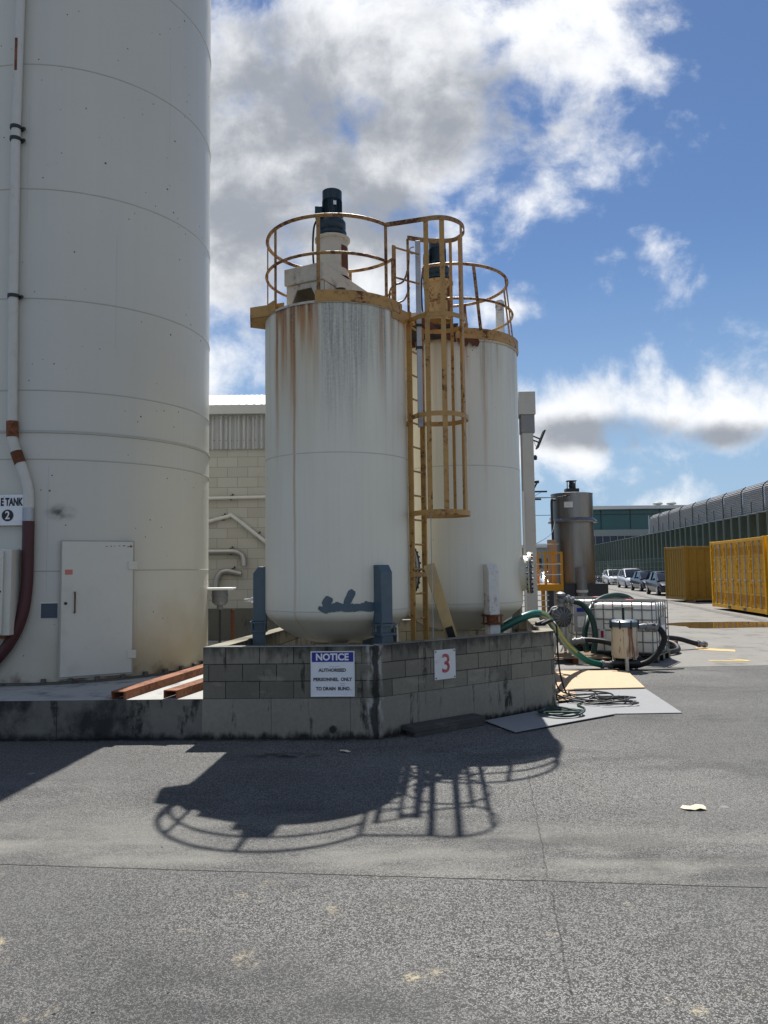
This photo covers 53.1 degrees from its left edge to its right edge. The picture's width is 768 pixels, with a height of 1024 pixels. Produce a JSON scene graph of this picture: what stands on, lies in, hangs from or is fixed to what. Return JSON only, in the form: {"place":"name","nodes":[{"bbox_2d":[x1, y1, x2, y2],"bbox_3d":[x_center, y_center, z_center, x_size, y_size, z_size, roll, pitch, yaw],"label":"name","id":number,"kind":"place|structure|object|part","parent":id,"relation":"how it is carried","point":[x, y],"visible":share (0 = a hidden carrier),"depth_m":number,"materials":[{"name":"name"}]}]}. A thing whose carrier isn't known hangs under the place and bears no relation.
{"place":"outdoors","nodes":[
{"label":"outdoors","id":0,"kind":"place"},
{"bbox_2d":[0,665,767,1023],"bbox_3d":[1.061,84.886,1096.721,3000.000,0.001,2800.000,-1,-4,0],"label":"ground","id":1,"kind":"structure","parent":0,"point":[332,881],"depth_m":4.36,"materials":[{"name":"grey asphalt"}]},
{"bbox_2d":[0,641,225,740],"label":"concrete slab","id":2,"kind":"structure","parent":1,"relation":"on","point":[78,711],"depth_m":7.98,"materials":[{"name":"grey concrete"}]},
{"bbox_2d":[0,0,210,685],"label":"storage tank","id":3,"kind":"object","parent":2,"relation":"on","point":[114,320],"visible":0.97,"depth_m":9.78,"materials":[{"name":"metal"}]},
{"bbox_2d":[0,549,21,638],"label":"control cabinet","id":4,"kind":"object","parent":3,"relation":"attached to","point":[10,571],"visible":0.79,"depth_m":8.96,"materials":[{"name":"grey metal"}]},
{"bbox_3d":[-4.749,0.934,8.894,0.640,0.960,0.086,-1,-4,0],"label":"cabinet door","id":5,"kind":"part","parent":4,"relation":"part of","materials":[{"name":"grey paint"}]},
{"bbox_2d":[0,495,22,525],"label":"tank sign","id":6,"kind":"object","parent":3,"relation":"attached to","point":[11,506],"visible":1,"depth_m":9.20,"materials":[{"name":"white"}]},
{"bbox_2d":[0,0,34,663],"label":"down pipe","id":7,"kind":"object","parent":3,"relation":"attached to","point":[7,645],"visible":0.98,"depth_m":9.31,"materials":[{"name":"metal"}]},
{"bbox_2d":[60,541,136,677],"bbox_3d":[-3.483,1.173,9.411,0.881,1.620,0.097,2,-5,-29],"label":"access door","id":8,"kind":"structure","parent":3,"relation":"in","point":[97,577],"depth_m":9.39,"materials":[{"name":"grey paint"}]},
{"bbox_2d":[111,664,202,699],"bbox_3d":[-2.550,1.995,9.178,0.150,0.084,2.438,-1,-4,10],"label":"steel channel","id":9,"kind":"object","parent":2,"relation":"on","point":[130,691],"visible":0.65,"depth_m":8.72,"materials":[{"name":"brown metal"}]},
{"bbox_2d":[163,678,202,698],"bbox_3d":[-2.093,1.947,8.620,0.150,0.084,1.251,-2,-4,13],"label":"steel channel","id":10,"kind":"object","parent":2,"relation":"on","point":[185,689],"visible":0.58,"depth_m":8.24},
{"bbox_2d":[208,587,235,642],"bbox_3d":[-2.439,1.667,11.409,0.420,1.082,0.360,-1,-4,0],"label":"hopper","id":11,"kind":"object","parent":2,"relation":"on","point":[219,595],"visible":0.94,"depth_m":11.36,"materials":[{"name":"grey metal"}]},
{"bbox_2d":[231,609,234,639],"bbox_3d":[-2.232,1.821,11.347,0.070,0.761,0.060,-1,-4,0],"label":"rusty pipe","id":12,"kind":"object","parent":2,"relation":"on","point":[232,624],"visible":0.66,"depth_m":11.34,"materials":[{"name":"metal"}]},
{"bbox_2d":[244,597,252,602],"bbox_3d":[-1.814,1.714,11.254,0.470,0.949,0.100,-1,-4,0],"label":"valve","id":13,"kind":"object","parent":2,"relation":"on","point":[249,599],"visible":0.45,"depth_m":11.27,"materials":[{"name":"metal"}]},
{"bbox_2d":[208,391,537,640],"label":"factory building","id":14,"kind":"structure","parent":1,"relation":"on","point":[237,445],"depth_m":15.01,"materials":[{"name":"brick"}]},
{"bbox_2d":[208,546,245,565],"bbox_3d":[-3.280,0.863,14.921,1.220,0.382,0.130,-1,-4,0],"label":"wall pipe","id":15,"kind":"object","parent":14,"relation":"attached to","point":[231,551],"depth_m":14.87,"materials":[{"name":"metal"}]},
{"bbox_2d":[213,566,241,586],"bbox_3d":[-3.035,1.275,14.889,0.567,0.436,0.130,-1,-4,0],"label":"wall pipe","id":16,"kind":"object","parent":14,"relation":"attached to","point":[221,572],"depth_m":14.84,"materials":[{"name":"metal"}]},
{"bbox_2d":[209,513,264,543],"bbox_3d":[-2.836,0.479,14.957,1.933,0.920,0.115,-1,-4,0],"label":"wall pipe","id":17,"kind":"object","parent":14,"relation":"attached to","point":[243,524],"depth_m":14.93,"materials":[{"name":"metal"}]},
{"bbox_2d":[209,494,264,499],"bbox_3d":[-2.804,-0.296,15.018,2.800,0.124,0.110,-1,-4,0],"label":"wall pipe","id":18,"kind":"object","parent":14,"relation":"attached to","point":[232,497],"depth_m":14.97,"materials":[{"name":"metal"}]},
{"bbox_2d":[533,430,545,449],"bbox_3d":[3.021,-1.413,14.997,0.247,0.359,0.220,-1,-4,0],"label":"flood light","id":19,"kind":"object","parent":14,"relation":"attached to","point":[540,439],"visible":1,"depth_m":14.95,"materials":[{"name":"grey metal"}]},
{"bbox_2d":[535,491,546,499],"bbox_3d":[3.041,-0.321,14.914,0.250,0.180,0.040,-1,-4,0],"label":"cable bracket","id":20,"kind":"object","parent":14,"relation":"attached to","point":[537,494],"visible":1,"depth_m":14.90,"materials":[{"name":"metal"}]},
{"bbox_2d":[535,495,567,497],"bbox_3d":[4.651,-0.454,21.576,0.566,1.336,13.605,-2,-5,17],"label":"cable","id":21,"kind":"object","parent":14,"relation":"attached to","point":[550,497],"visible":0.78,"depth_m":21.98,"materials":[{"name":"black plastic"}]},
{"bbox_2d":[202,618,555,738],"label":"bund wall","id":22,"kind":"structure","parent":1,"relation":"on","point":[250,691],"depth_m":8.01,"materials":[{"name":"concrete"}]},
{"bbox_2d":[311,651,354,696],"bbox_3d":[-0.530,1.671,7.930,0.455,0.463,0.012,-1,-4,2],"label":"notice sign","id":23,"kind":"object","parent":22,"relation":"attached to","point":[332,673],"visible":1,"depth_m":7.93,"materials":[{"name":"white"}]},
{"bbox_2d":[250,287,420,644],"bbox_3d":[-0.440,-0.127,9.226,1.926,4.900,1.890,-5,-6,44],"label":"storage tank","id":24,"kind":"object","parent":22,"relation":"on","point":[335,570],"visible":0.95,"depth_m":8.53,"materials":[{"name":"metal"}]},
{"bbox_2d":[284,188,366,304],"bbox_3d":[-0.680,-3.124,9.427,0.558,1.642,1.108,-3,-5,27],"label":"agitator","id":25,"kind":"object","parent":24,"relation":"on","point":[300,283],"visible":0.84,"depth_m":9.21,"materials":[{"name":"beige paint"}]},
{"bbox_2d":[250,213,401,328],"bbox_3d":[-0.716,-2.787,9.428,1.850,1.040,1.736,-1,-4,0],"label":"guard rail","id":26,"kind":"object","parent":24,"relation":"on","point":[259,315],"visible":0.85,"depth_m":8.79,"materials":[{"name":"metal"}]},
{"bbox_2d":[391,627,396,641],"bbox_3d":[0.104,1.903,9.634,0.120,0.900,0.120,-1,-4,0],"label":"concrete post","id":27,"kind":"object","parent":22,"relation":"on","point":[394,638],"visible":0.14,"depth_m":9.60,"materials":[{"name":"grey concrete"}]},
{"bbox_2d":[385,215,469,640],"bbox_3d":[0.530,-0.569,9.051,0.958,5.730,0.692,-1,-4,0],"label":"caged ladder","id":28,"kind":"object","parent":22,"relation":"on","point":[404,317],"visible":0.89,"depth_m":9.00,"materials":[{"name":"metal"}]},
{"bbox_2d":[409,240,422,426],"bbox_3d":[0.387,-2.129,9.152,0.148,2.260,0.075,-1,-4,0],"label":"steel pole","id":29,"kind":"object","parent":28,"relation":"attached to","point":[419,327],"visible":0.84,"depth_m":9.12,"materials":[{"name":"metal"}]},
{"bbox_2d":[430,515,433,638],"bbox_3d":[0.550,0.230,8.948,0.015,4.080,0.032,-1,-4,0],"label":"cable","id":30,"kind":"object","parent":28,"relation":"hanging from","point":[431,577],"visible":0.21,"depth_m":8.90,"materials":[{"name":"metal"}]},
{"bbox_2d":[423,563,456,637],"bbox_3d":[0.793,1.452,9.087,0.752,1.703,0.098,2,-5,-36],"label":"leaning board","id":31,"kind":"object","parent":22,"relation":"on","point":[444,614],"visible":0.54,"depth_m":9.02,"materials":[{"name":"yellow wood"}]},
{"bbox_2d":[434,649,455,679],"bbox_3d":[0.675,1.681,8.478,0.305,0.322,0.013,3,-5,-37],"label":"number sign","id":32,"kind":"object","parent":22,"relation":"attached to","point":[444,664],"visible":1,"depth_m":8.47,"materials":[{"name":"white"}]},
{"bbox_2d":[395,339,533,641],"bbox_3d":[1.160,0.064,10.688,1.903,4.700,1.924,2,-5,-31],"label":"storage tank","id":33,"kind":"object","parent":22,"relation":"on","point":[484,566],"visible":0.68,"depth_m":10.00,"materials":[{"name":"metal"}]},
{"bbox_2d":[411,238,452,323],"bbox_3d":[0.597,-3.027,10.818,0.759,1.627,1.015,-1,-4,9],"label":"agitator","id":34,"kind":"object","parent":33,"relation":"on","point":[434,274],"visible":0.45,"depth_m":10.68,"materials":[{"name":"beige paint"}]},
{"bbox_2d":[412,317,457,347],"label":"walkway","id":35,"kind":"structure","parent":33,"relation":"on","point":[432,336],"depth_m":9.81,"materials":[{"name":"metal"}]},
{"bbox_2d":[415,262,517,351],"bbox_3d":[1.256,-2.668,10.781,1.184,1.161,1.762,-3,-5,26],"label":"guard rail","id":36,"kind":"object","parent":33,"relation":"on","point":[472,336],"visible":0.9,"depth_m":10.16,"materials":[{"name":"metal"}]},
{"bbox_2d":[495,299,511,632],"bbox_3d":[1.895,-0.449,12.117,0.148,5.920,0.148,-1,-4,0],"label":"vent pipe","id":37,"kind":"object","parent":22,"relation":"on","point":[499,315],"visible":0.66,"depth_m":12.26,"materials":[{"name":"white metal"}]},
{"bbox_2d":[535,618,553,625],"bbox_3d":[2.235,1.527,10.628,0.232,0.115,0.476,-2,-5,20],"label":"hose end","id":38,"kind":"object","parent":22,"relation":"on","point":[542,622],"visible":0.99,"depth_m":10.46,"materials":[{"name":"silver metal"}]},
{"bbox_2d":[402,713,484,736],"bbox_3d":[0.652,2.291,8.271,1.020,0.100,0.210,3,-5,-37],"label":"timber step","id":39,"kind":"object","parent":1,"relation":"on","point":[435,726],"visible":1,"depth_m":8.17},
{"bbox_2d":[485,702,614,732],"bbox_3d":[1.890,2.358,8.899,1.879,0.009,0.862,2,-5,-35],"label":"mat","id":40,"kind":"object","parent":1,"relation":"on","point":[525,721],"visible":0.77,"depth_m":8.68,"materials":[{"name":"grey fabric"}]},
{"bbox_2d":[537,702,585,716],"bbox_3d":[2.250,2.323,9.086,1.021,0.076,0.495,3,-6,-41],"label":"cord","id":41,"kind":"object","parent":40,"relation":"on","point":[561,711],"visible":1,"depth_m":8.83,"materials":[{"name":"green rubber"}]},
{"bbox_2d":[500,610,612,668],"bbox_3d":[2.649,2.009,11.698,0.606,1.143,3.880,-4,-6,40],"label":"green hose","id":42,"kind":"object","parent":1,"relation":"on","point":[562,639],"visible":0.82,"depth_m":11.42,"materials":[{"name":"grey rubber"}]},
{"bbox_2d":[555,670,644,688],"bbox_3d":[3.149,2.551,11.696,1.403,0.016,2.068,-1,-4,8],"label":"plywood sheet","id":43,"kind":"object","parent":1,"relation":"on","point":[601,679],"visible":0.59,"depth_m":11.56,"materials":[{"name":"beige wood"}]},
{"bbox_2d":[566,668,683,670],"bbox_3d":[3.582,2.631,12.700,2.884,0.016,0.522,1,-5,-17],"label":"cord","id":44,"kind":"object","parent":1,"relation":"on","point":[624,669],"visible":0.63,"depth_m":12.84,"materials":[{"name":"black rubber"}]},
{"bbox_2d":[570,689,681,713],"bbox_3d":[3.035,2.430,9.897,1.290,0.009,1.810,-1,-4,0],"label":"mat","id":45,"kind":"object","parent":1,"relation":"on","point":[649,702],"visible":0.61,"depth_m":9.57,"materials":[{"name":"grey fabric"}]},
{"bbox_2d":[556,689,574,700],"bbox_3d":[2.441,2.440,10.258,0.280,0.012,0.980,-1,-4,8],"label":"plywood sheet","id":46,"kind":"object","parent":45,"relation":"on","point":[561,698],"visible":0.35,"depth_m":10.24,"materials":[{"name":"beige wood"}]},
{"bbox_2d":[553,621,638,704],"bbox_3d":[2.742,1.935,10.043,0.984,0.991,1.174,-1,-4,0],"label":"cord","id":47,"kind":"object","parent":45,"relation":"on","point":[605,699],"visible":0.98,"depth_m":9.83,"materials":[{"name":"black rubber"}]},
{"bbox_2d":[604,607,649,670],"bbox_3d":[4.121,2.139,13.039,0.721,1.052,0.498,1,-5,-22],"label":"pressure pot","id":48,"kind":"object","parent":1,"relation":"on","point":[624,640],"visible":1,"depth_m":12.85,"materials":[{"name":"beige paint"}]},
{"bbox_2d":[613,622,667,668],"bbox_3d":[4.297,2.257,12.948,0.935,0.778,0.272,-1,-4,10],"label":"black hose","id":49,"kind":"object","parent":1,"relation":"on","point":[656,654],"visible":0.88,"depth_m":12.84,"materials":[{"name":"rubber"}]},
{"bbox_2d":[522,583,767,668],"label":"concrete apron","id":50,"kind":"object","parent":1,"relation":"on","point":[748,643],"depth_m":18.43,"materials":[{"name":"grey concrete"}]},
{"bbox_2d":[522,552,563,615],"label":"access platform","id":51,"kind":"structure","parent":50,"relation":"on","point":[550,589],"depth_m":26.34,"materials":[{"name":"yellow metal"}]},
{"bbox_2d":[546,480,607,608],"bbox_3d":[7.088,1.298,28.437,1.899,4.975,2.080,-1,-4,0],"label":"storage tank","id":52,"kind":"object","parent":50,"relation":"on","point":[573,519],"visible":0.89,"depth_m":27.94,"materials":[{"name":"grey metal"}]},
{"bbox_2d":[547,540,557,583],"bbox_3d":[6.123,1.812,27.937,0.300,1.600,0.200,-1,-4,0],"label":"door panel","id":53,"kind":"structure","parent":52,"relation":"attached to","point":[551,548],"depth_m":27.86,"materials":[{"name":"brown cardboard"}]},
{"bbox_2d":[554,651,610,663],"bbox_3d":[3.384,2.701,14.244,1.354,0.109,1.029,-1,-4,0],"label":"pallet","id":54,"kind":"object","parent":50,"relation":"on","point":[571,658],"visible":0.52,"depth_m":13.92,"materials":[{"name":"brown wood"}]},
{"bbox_2d":[548,592,574,653],"bbox_3d":[3.346,2.094,14.620,0.558,1.158,0.600,-1,-4,0],"label":"diaphragm pump","id":55,"kind":"object","parent":54,"relation":"on","point":[561,615],"visible":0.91,"depth_m":14.39,"materials":[{"name":"metal"}]},
{"bbox_2d":[574,599,597,653],"bbox_3d":[3.767,2.116,14.258,0.251,0.986,0.543,2,-5,-29],"label":"dark green hose","id":56,"kind":"object","parent":55,"relation":"attached to","point":[585,608],"visible":0.9,"depth_m":14.18,"materials":[{"name":"green rubber"}]},
{"bbox_2d":[565,596,630,651],"bbox_3d":[4.477,2.328,16.076,1.202,1.110,1.081,-1,-4,4],"label":"ibc tote","id":57,"kind":"object","parent":50,"relation":"on","point":[575,627],"visible":0.18,"depth_m":15.66,"materials":[{"name":"plastic"}]},
{"bbox_2d":[595,568,602,580],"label":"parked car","id":58,"kind":"object","parent":50,"relation":"on","point":[597,569],"visible":0.12,"depth_m":85.90,"materials":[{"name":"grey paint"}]},
{"bbox_2d":[572,637,643,660],"bbox_3d":[3.977,2.446,13.651,1.220,0.441,0.150,-2,-5,18],"label":"black hose","id":59,"kind":"object","parent":50,"relation":"on","point":[582,640],"visible":0.62,"depth_m":13.70,"materials":[{"name":"rubber"}]},
{"bbox_2d":[602,569,616,584],"bbox_3d":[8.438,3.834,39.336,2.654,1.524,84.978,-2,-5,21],"label":"parked car","id":60,"kind":"object","parent":50,"relation":"on","point":[608,577],"visible":0.5,"depth_m":75.86,"materials":[{"name":"white paint"}]},
{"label":"windows","id":61,"kind":"part","parent":60,"relation":"part of","materials":[{"name":"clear glass"}]},
{"bbox_2d":[582,592,672,652],"bbox_3d":[4.714,2.215,15.314,3.075,1.203,0.581,3,-6,-40],"label":"dark green hose","id":62,"kind":"object","parent":50,"relation":"on","point":[587,620],"visible":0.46,"depth_m":14.85,"materials":[{"name":"green rubber"}]},
{"bbox_2d":[617,568,639,587],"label":"parked car","id":63,"kind":"object","parent":50,"relation":"on","point":[623,577],"visible":0.48,"depth_m":63.64,"materials":[{"name":"silver metal"}]},
{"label":"windows","id":64,"kind":"part","parent":63,"relation":"part of","materials":[{"name":"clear glass"}]},
{"bbox_2d":[595,557,664,586],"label":"fence","id":65,"kind":"object","parent":50,"relation":"on","point":[617,567],"visible":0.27,"depth_m":69.31,"materials":[{"name":"metal"}]},
{"bbox_2d":[591,599,670,662],"bbox_3d":[4.629,2.203,14.456,1.208,1.110,1.081,-4,-5,33],"label":"ibc tote","id":66,"kind":"object","parent":50,"relation":"on","point":[643,611],"visible":0.62,"depth_m":14.13,"materials":[{"name":"plastic"}]},
{"bbox_2d":[630,571,652,590],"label":"parked car","id":67,"kind":"object","parent":50,"relation":"on","point":[637,579],"visible":0.42,"depth_m":55.07,"materials":[{"name":"blue paint"}]},
{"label":"windows","id":68,"kind":"part","parent":67,"relation":"part of","materials":[{"name":"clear glass"}]},
{"bbox_2d":[645,571,665,595],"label":"parked car","id":69,"kind":"object","parent":50,"relation":"on","point":[655,581],"visible":0.51,"depth_m":46.63,"materials":[{"name":"black paint"}]},
{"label":"windows","id":70,"kind":"part","parent":69,"relation":"part of","materials":[{"name":"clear glass"}]},
{"bbox_2d":[667,640,680,653],"bbox_3d":[5.577,2.682,15.264,0.673,0.240,1.247,-1,-4,8],"label":"black hose","id":71,"kind":"object","parent":50,"relation":"on","point":[677,649],"visible":0.43,"depth_m":15.24,"materials":[{"name":"rubber"}]},
{"bbox_2d":[594,480,767,583],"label":"noise barrier","id":72,"kind":"object","parent":50,"relation":"on","point":[749,521],"visible":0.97,"depth_m":52.93,"materials":[{"name":"metal"}]},
{"bbox_2d":[667,635,707,647],"bbox_3d":[5.958,2.685,15.838,1.691,0.288,0.267,1,-5,-23],"label":"black hose","id":73,"kind":"object","parent":50,"relation":"on","point":[699,643],"visible":0.46,"depth_m":15.96,"materials":[{"name":"rubber"}]},
{"bbox_2d":[608,588,767,621],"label":"drain channel","id":74,"kind":"object","parent":50,"relation":"on","point":[735,615],"visible":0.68,"depth_m":30.46,"materials":[{"name":"concrete"}]},
{"bbox_2d":[695,647,734,651],"bbox_3d":[6.797,2.831,15.810,0.940,0.001,0.399,-5,-6,42],"label":"yellow marking","id":75,"kind":"object","parent":50,"relation":"on","point":[715,649],"visible":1,"depth_m":15.81,"materials":[{"name":"paint"}]},
{"bbox_2d":[666,622,767,627],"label":"puddle","id":76,"kind":"object","parent":50,"relation":"on","point":[722,624],"visible":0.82,"depth_m":22.47,"materials":[{"name":"liquid"}]},
{"bbox_2d":[710,659,750,660],"bbox_3d":[6.304,2.705,14.070,0.755,0.001,0.364,-2,-4,13],"label":"yellow arrow","id":77,"kind":"object","parent":50,"relation":"on","point":[730,660],"visible":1,"depth_m":13.95,"materials":[{"name":"paint"}]},
{"bbox_2d":[710,536,767,614],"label":"shipping container","id":78,"kind":"object","parent":50,"relation":"on","point":[739,574],"visible":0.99,"depth_m":27.84,"materials":[{"name":"metal"}]},
{"bbox_2d":[711,544,725,603],"bbox_3d":[13.225,2.438,30.358,0.125,2.360,1.386,-1,-4,7],"label":"door","id":79,"kind":"structure","parent":78,"relation":"in","point":[717,553],"depth_m":30.40,"materials":[{"name":"metal"}]},
{"bbox_2d":[722,542,737,605],"bbox_3d":[13.066,2.336,28.984,0.125,2.360,1.386,-1,-4,7],"label":"door","id":80,"kind":"structure","parent":78,"relation":"in","point":[730,573],"depth_m":29.02,"materials":[{"name":"metal"}]},
{"bbox_2d":[734,541,751,607],"bbox_3d":[12.907,2.233,27.609,0.125,2.360,1.385,-1,-4,7],"label":"door","id":81,"kind":"structure","parent":78,"relation":"in","point":[742,553],"depth_m":27.64,"materials":[{"name":"metal"}]},
{"bbox_2d":[747,540,765,608],"bbox_3d":[12.748,2.131,26.235,0.125,2.360,1.386,-1,-4,7],"label":"door","id":82,"kind":"structure","parent":78,"relation":"in","point":[756,566],"depth_m":26.30,"materials":[{"name":"metal"}]},
{"bbox_2d":[766,535,767,563],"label":"shipping container","id":83,"kind":"object","parent":50,"relation":"on","point":[767,547],"visible":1,"depth_m":25.19,"materials":[{"name":"metal"}]},
{"bbox_2d":[680,804,705,809],"bbox_3d":[2.198,2.099,5.461,0.174,0.018,0.096,-1,-4,0],"label":"paper scrap","id":84,"kind":"object","parent":1,"relation":"on","point":[695,806],"visible":1,"depth_m":5.45,"materials":[{"name":"white paper"}]},
{"bbox_2d":[209,0,767,544],"label":"sky","id":85,"kind":"structure","parent":0,"point":[607,158],"materials":[{"name":"blue"}]},
{"bbox_2d":[522,545,547,568],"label":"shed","id":86,"kind":"structure","parent":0,"point":[541,548],"depth_m":99.82,"materials":[{"name":"metal"}]},
{"bbox_2d":[539,571,547,583],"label":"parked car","id":87,"kind":"object","parent":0,"point":[542,579],"visible":0.13,"depth_m":60.97,"materials":[{"name":"white paint"}]},
{"bbox_2d":[539,562,547,576],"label":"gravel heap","id":88,"kind":"object","parent":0,"point":[541,568],"visible":0.04,"depth_m":72.35,"materials":[{"name":"stone"}]},
{"bbox_2d":[536,502,765,544],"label":"office building","id":89,"kind":"structure","parent":0,"point":[614,523],"depth_m":120.34,"materials":[{"name":"metal"}]},
{"bbox_2d":[594,536,635,544],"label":"window","id":90,"kind":"structure","parent":89,"relation":"in","point":[598,538],"depth_m":120.18,"materials":[{"name":"blue glass"}]},
{"bbox_3d":[14.755,4.288,36.918,0.350,0.096,0.220,-1,-4,0],"label":"bearer","id":91,"kind":"object","parent":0,"visible":0},
{"bbox_2d":[664,546,711,599],"bbox_3d":[17.436,2.997,38.165,6.075,2.605,2.455,-1,-4,-1],"label":"shipping container","id":92,"kind":"object","parent":91,"relation":"on","point":[687,572],"visible":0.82,"depth_m":36.99,"materials":[{"name":"yellow metal"}]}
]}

